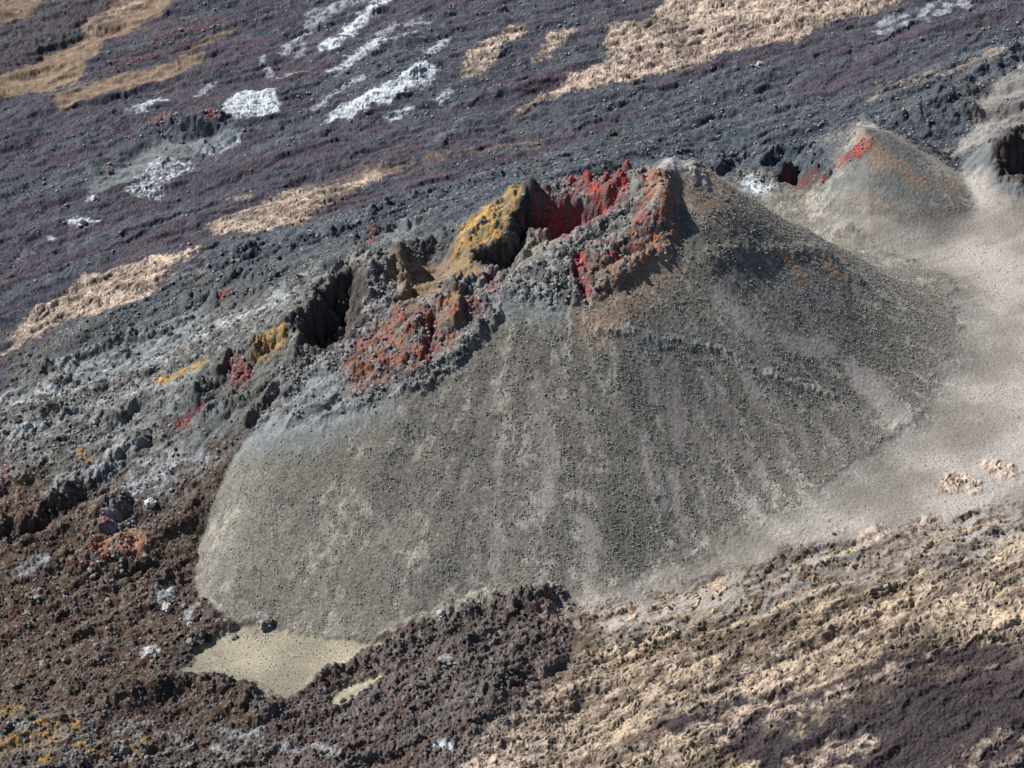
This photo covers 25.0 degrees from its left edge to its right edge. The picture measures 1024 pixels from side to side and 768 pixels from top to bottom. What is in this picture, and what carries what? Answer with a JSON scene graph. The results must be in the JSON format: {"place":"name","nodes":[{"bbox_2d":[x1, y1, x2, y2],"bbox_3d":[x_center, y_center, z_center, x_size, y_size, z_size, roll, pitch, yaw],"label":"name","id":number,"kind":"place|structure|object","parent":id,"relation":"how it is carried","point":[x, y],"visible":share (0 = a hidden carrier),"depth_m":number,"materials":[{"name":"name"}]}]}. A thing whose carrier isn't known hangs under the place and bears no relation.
{"place":"outdoors","nodes":[
{"label":"outdoors","id":0,"kind":"place"},
{"bbox_2d":[253,582,574,767],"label":"rubble ground","id":1,"kind":"structure","parent":0,"point":[469,652],"depth_m":539.98,"materials":[{"name":"stone"}]},
{"bbox_2d":[340,672,348,677],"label":"boulder","id":2,"kind":"object","parent":1,"relation":"on","point":[343,675],"visible":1,"depth_m":548.11,"materials":[{"name":"grey stone"}]},
{"bbox_2d":[372,690,378,696],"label":"boulder","id":3,"kind":"object","parent":1,"relation":"on","point":[376,692],"visible":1,"depth_m":539.30,"materials":[{"name":"grey stone"}]},
{"bbox_2d":[436,653,456,667],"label":"boulder","id":4,"kind":"object","parent":1,"relation":"on","point":[446,660],"visible":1,"depth_m":544.87,"materials":[{"name":"grey stone"}]},
{"bbox_2d":[451,665,459,670],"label":"boulder","id":5,"kind":"object","parent":1,"relation":"on","point":[454,667],"visible":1,"depth_m":543.63,"materials":[{"name":"grey stone"}]},
{"bbox_2d":[498,716,508,723],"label":"boulder","id":6,"kind":"object","parent":1,"relation":"on","point":[501,720],"visible":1,"depth_m":533.12,"materials":[{"name":"grey stone"}]},
{"bbox_2d":[507,665,517,670],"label":"boulder","id":7,"kind":"object","parent":1,"relation":"on","point":[513,667],"visible":1,"depth_m":542.51,"materials":[{"name":"grey stone"}]},
{"bbox_2d":[509,700,518,707],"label":"boulder","id":8,"kind":"object","parent":1,"relation":"on","point":[514,703],"visible":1,"depth_m":537.30,"materials":[{"name":"grey stone"}]},
{"bbox_2d":[527,683,535,688],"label":"boulder","id":9,"kind":"object","parent":1,"relation":"on","point":[532,685],"visible":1,"depth_m":541.81,"materials":[{"name":"grey stone"}]},
{"bbox_2d":[529,674,536,680],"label":"boulder","id":10,"kind":"object","parent":1,"relation":"on","point":[532,677],"visible":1,"depth_m":543.71,"materials":[{"name":"grey stone"}]},
{"bbox_2d":[531,630,539,636],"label":"boulder","id":11,"kind":"object","parent":1,"relation":"on","point":[535,633],"visible":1,"depth_m":553.24,"materials":[{"name":"grey stone"}]},
{"bbox_2d":[553,587,564,594],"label":"boulder","id":12,"kind":"object","parent":1,"relation":"on","point":[560,590],"visible":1,"depth_m":567.89,"materials":[{"name":"grey stone"}]},
{"bbox_2d":[561,643,569,651],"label":"boulder","id":13,"kind":"object","parent":1,"relation":"on","point":[565,647],"visible":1,"depth_m":553.62,"materials":[{"name":"grey stone"}]},
{"bbox_2d":[0,0,1023,767],"bbox_3d":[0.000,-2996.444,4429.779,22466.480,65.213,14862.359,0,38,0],"label":"lava plain","id":14,"kind":"structure","parent":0,"point":[932,714],"depth_m":737.40,"materials":[{"name":"grey stone"}]},
{"bbox_2d":[77,218,86,226],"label":"boulder","id":15,"kind":"object","parent":14,"relation":"on","point":[81,222],"visible":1,"depth_m":697.79,"materials":[{"name":"white stone"}]},
{"bbox_2d":[0,0,175,97],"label":"sand strip","id":16,"kind":"object","parent":14,"relation":"on","point":[62,69],"visible":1,"depth_m":783.81,"materials":[{"name":"sand"}]},
{"bbox_2d":[90,195,96,200],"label":"boulder","id":17,"kind":"object","parent":14,"relation":"on","point":[93,197],"visible":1,"depth_m":709.41,"materials":[{"name":"white stone"}]},
{"bbox_2d":[0,245,206,357],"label":"lava flow","id":18,"kind":"object","parent":14,"relation":"on","point":[94,293],"visible":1,"depth_m":661.78,"materials":[{"name":"beige stone"}]},
{"bbox_2d":[49,52,205,110],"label":"sand strip","id":19,"kind":"object","parent":14,"relation":"on","point":[128,80],"visible":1,"depth_m":768.91,"materials":[{"name":"sand"}]},
{"bbox_2d":[0,435,266,767],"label":"broken lava","id":20,"kind":"object","parent":14,"relation":"on","point":[28,520],"visible":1,"depth_m":564.82,"materials":[{"name":"brown stone"}]},
{"bbox_2d":[24,610,31,615],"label":"boulder","id":21,"kind":"object","parent":20,"relation":"on","point":[27,612],"visible":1,"depth_m":565.20,"materials":[{"name":"grey stone"}]},
{"bbox_2d":[33,594,39,599],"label":"boulder","id":22,"kind":"object","parent":20,"relation":"on","point":[36,596],"visible":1,"depth_m":566.94,"materials":[{"name":"grey stone"}]},
{"bbox_2d":[39,660,45,665],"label":"boulder","id":23,"kind":"object","parent":20,"relation":"on","point":[41,662],"visible":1,"depth_m":551.17,"materials":[{"name":"grey stone"}]},
{"bbox_2d":[101,516,108,525],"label":"boulder","id":24,"kind":"object","parent":20,"relation":"on","point":[104,520],"visible":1,"depth_m":580.03,"materials":[{"name":"stone"}]},
{"bbox_2d":[104,597,110,603],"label":"boulder","id":25,"kind":"object","parent":20,"relation":"on","point":[107,600],"visible":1,"depth_m":568.36,"materials":[{"name":"grey stone"}]},
{"bbox_2d":[145,646,154,654],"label":"boulder","id":26,"kind":"object","parent":20,"relation":"on","point":[149,649],"visible":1,"depth_m":553.16,"materials":[{"name":"white stone"}]},
{"bbox_2d":[144,498,156,507],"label":"boulder","id":27,"kind":"object","parent":20,"relation":"on","point":[150,502],"visible":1,"depth_m":584.82,"materials":[{"name":"white stone"}]},
{"bbox_2d":[162,602,172,612],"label":"boulder","id":28,"kind":"object","parent":20,"relation":"on","point":[166,606],"visible":1,"depth_m":567.94,"materials":[{"name":"white stone"}]},
{"bbox_2d":[186,638,193,645],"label":"boulder","id":29,"kind":"object","parent":20,"relation":"on","point":[189,641],"visible":1,"depth_m":556.19,"materials":[{"name":"grey stone"}]},
{"bbox_2d":[194,626,205,637],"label":"boulder","id":30,"kind":"object","parent":20,"relation":"on","point":[199,632],"visible":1,"depth_m":558.92,"materials":[{"name":"grey stone"}]},
{"bbox_2d":[125,155,196,201],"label":"lava crust","id":31,"kind":"object","parent":14,"relation":"on","point":[168,169],"visible":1,"depth_m":721.36},
{"bbox_2d":[142,108,240,160],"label":"crater","id":32,"kind":"structure","parent":14,"relation":"on","point":[172,131],"depth_m":738.38},
{"bbox_2d":[220,88,281,117],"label":"lava crust","id":33,"kind":"object","parent":14,"relation":"on","point":[247,103],"visible":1,"depth_m":753.38},
{"bbox_2d":[182,622,396,698],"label":"sand flat","id":34,"kind":"structure","parent":14,"relation":"on","point":[304,662],"depth_m":556.87,"materials":[{"name":"sand"}]},
{"bbox_2d":[230,633,238,639],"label":"boulder","id":35,"kind":"object","parent":34,"relation":"on","point":[234,636],"visible":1,"depth_m":561.79,"materials":[{"name":"grey stone"}]},
{"bbox_2d":[189,625,368,697],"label":"sand pebbles","id":36,"kind":"object","parent":34,"relation":"on","point":[271,656],"visible":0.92,"depth_m":556.33,"materials":[{"name":"gravel"}]},
{"bbox_2d":[203,169,386,234],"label":"lava flow","id":37,"kind":"object","parent":14,"relation":"on","point":[298,205],"visible":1,"depth_m":693.97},
{"bbox_2d":[0,151,668,490],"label":"lava apron","id":38,"kind":"object","parent":14,"relation":"on","point":[260,345],"visible":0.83,"depth_m":623.00,"materials":[{"name":"grey stone"}]},
{"bbox_2d":[73,350,80,356],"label":"boulder","id":39,"kind":"object","parent":38,"relation":"on","point":[76,352],"visible":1,"depth_m":632.99,"materials":[{"name":"grey stone"}]},
{"bbox_2d":[121,347,130,351],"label":"boulder","id":40,"kind":"object","parent":38,"relation":"on","point":[125,349],"visible":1,"depth_m":628.31,"materials":[{"name":"grey stone"}]},
{"bbox_2d":[129,308,136,313],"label":"boulder","id":41,"kind":"object","parent":38,"relation":"on","point":[132,310],"visible":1,"depth_m":646.59,"materials":[{"name":"grey stone"}]},
{"bbox_2d":[184,297,192,306],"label":"boulder","id":42,"kind":"object","parent":38,"relation":"on","point":[188,301],"visible":1,"depth_m":643.48,"materials":[{"name":"grey stone"}]},
{"bbox_2d":[218,289,230,299],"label":"boulder","id":43,"kind":"object","parent":38,"relation":"on","point":[222,294],"visible":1,"depth_m":639.34,"materials":[{"name":"stone"}]},
{"bbox_2d":[232,365,243,375],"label":"boulder","id":44,"kind":"object","parent":38,"relation":"on","point":[237,370],"visible":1,"depth_m":596.61,"materials":[{"name":"red stone"}]},
{"bbox_2d":[318,0,392,51],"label":"lava crust","id":45,"kind":"object","parent":14,"relation":"on","point":[360,21],"visible":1,"depth_m":795.73},
{"bbox_2d":[326,36,386,75],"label":"lava crust","id":46,"kind":"object","parent":14,"relation":"on","point":[367,49],"visible":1,"depth_m":777.19},
{"bbox_2d":[322,60,438,123],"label":"lava crust","id":47,"kind":"object","parent":14,"relation":"on","point":[421,73],"visible":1,"depth_m":755.96},
{"bbox_2d":[460,24,527,77],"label":"sand patch","id":48,"kind":"object","parent":14,"relation":"on","point":[482,57],"visible":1,"depth_m":780.44,"materials":[{"name":"beige sand"}]},
{"bbox_2d":[0,420,1023,767],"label":"lava rubble","id":49,"kind":"object","parent":14,"relation":"on","point":[96,676],"visible":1,"depth_m":549.97,"materials":[{"name":"brown stone"}]},
{"bbox_2d":[0,0,1023,767],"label":"clinker rubble","id":50,"kind":"object","parent":14,"relation":"on","point":[322,354],"visible":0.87,"depth_m":618.24,"materials":[{"name":"grey stone"}]},
{"bbox_2d":[532,27,578,63],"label":"lava flow","id":51,"kind":"object","parent":14,"relation":"on","point":[555,38],"visible":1,"depth_m":789.74,"materials":[{"name":"beige stone"}]},
{"bbox_2d":[605,127,615,136],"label":"boulder","id":52,"kind":"object","parent":14,"relation":"on","point":[610,132],"visible":1,"depth_m":737.74,"materials":[{"name":"grey stone"}]},
{"bbox_2d":[515,0,902,114],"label":"lava flow","id":53,"kind":"object","parent":14,"relation":"on","point":[696,32],"visible":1,"depth_m":794.15,"materials":[{"name":"beige stone"}]},
{"bbox_2d":[573,121,1023,603],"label":"ash plain","id":54,"kind":"structure","parent":14,"relation":"on","point":[951,425],"depth_m":622.89,"materials":[{"name":"grey sand"}]},
{"bbox_2d":[619,149,1023,600],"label":"ash stones","id":55,"kind":"object","parent":54,"relation":"on","point":[938,399],"visible":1,"depth_m":627.93,"materials":[{"name":"grey stone"}]},
{"bbox_2d":[955,477,962,485],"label":"boulder","id":56,"kind":"object","parent":54,"relation":"on","point":[958,481],"visible":1,"depth_m":604.71,"materials":[{"name":"beige stone"}]},
{"bbox_2d":[874,80,883,85],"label":"boulder","id":57,"kind":"object","parent":14,"relation":"on","point":[876,83],"visible":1,"depth_m":762.82,"materials":[{"name":"grey stone"}]},
{"bbox_2d":[194,156,957,639],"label":"hill","id":58,"kind":"structure","parent":0,"point":[326,312],"depth_m":591.67,"materials":[{"name":"grey stone"}]},
{"bbox_2d":[256,611,271,630],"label":"boulder","id":59,"kind":"object","parent":58,"relation":"on","point":[264,620],"visible":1,"depth_m":563.35,"materials":[{"name":"grey stone"}]},
{"bbox_2d":[395,321,402,327],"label":"boulder","id":60,"kind":"object","parent":58,"relation":"on","point":[398,324],"visible":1,"depth_m":596.37,"materials":[{"name":"grey stone"}]},
{"bbox_2d":[431,357,437,363],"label":"boulder","id":61,"kind":"object","parent":58,"relation":"on","point":[434,360],"visible":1,"depth_m":584.28,"materials":[{"name":"grey stone"}]},
{"bbox_2d":[436,609,444,616],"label":"boulder","id":62,"kind":"object","parent":58,"relation":"on","point":[439,613],"visible":1,"depth_m":561.03,"materials":[{"name":"white stone"}]},
{"bbox_2d":[194,158,957,639],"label":"scree stones","id":63,"kind":"object","parent":58,"relation":"on","point":[890,270],"visible":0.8,"depth_m":592.79,"materials":[{"name":"grey gravel"}]},
{"bbox_2d":[464,502,1023,767],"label":"ropy lava field","id":64,"kind":"structure","parent":0,"point":[983,599],"depth_m":551.98,"materials":[{"name":"beige stone"}]},
{"bbox_2d":[788,122,968,225],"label":"hill","id":65,"kind":"structure","parent":0,"point":[887,175],"depth_m":699.65,"materials":[{"name":"grey stone"}]},
{"bbox_2d":[939,124,1023,199],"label":"hill","id":66,"kind":"structure","parent":0,"point":[994,166],"depth_m":713.66,"materials":[{"name":"grey stone"}]}
]}

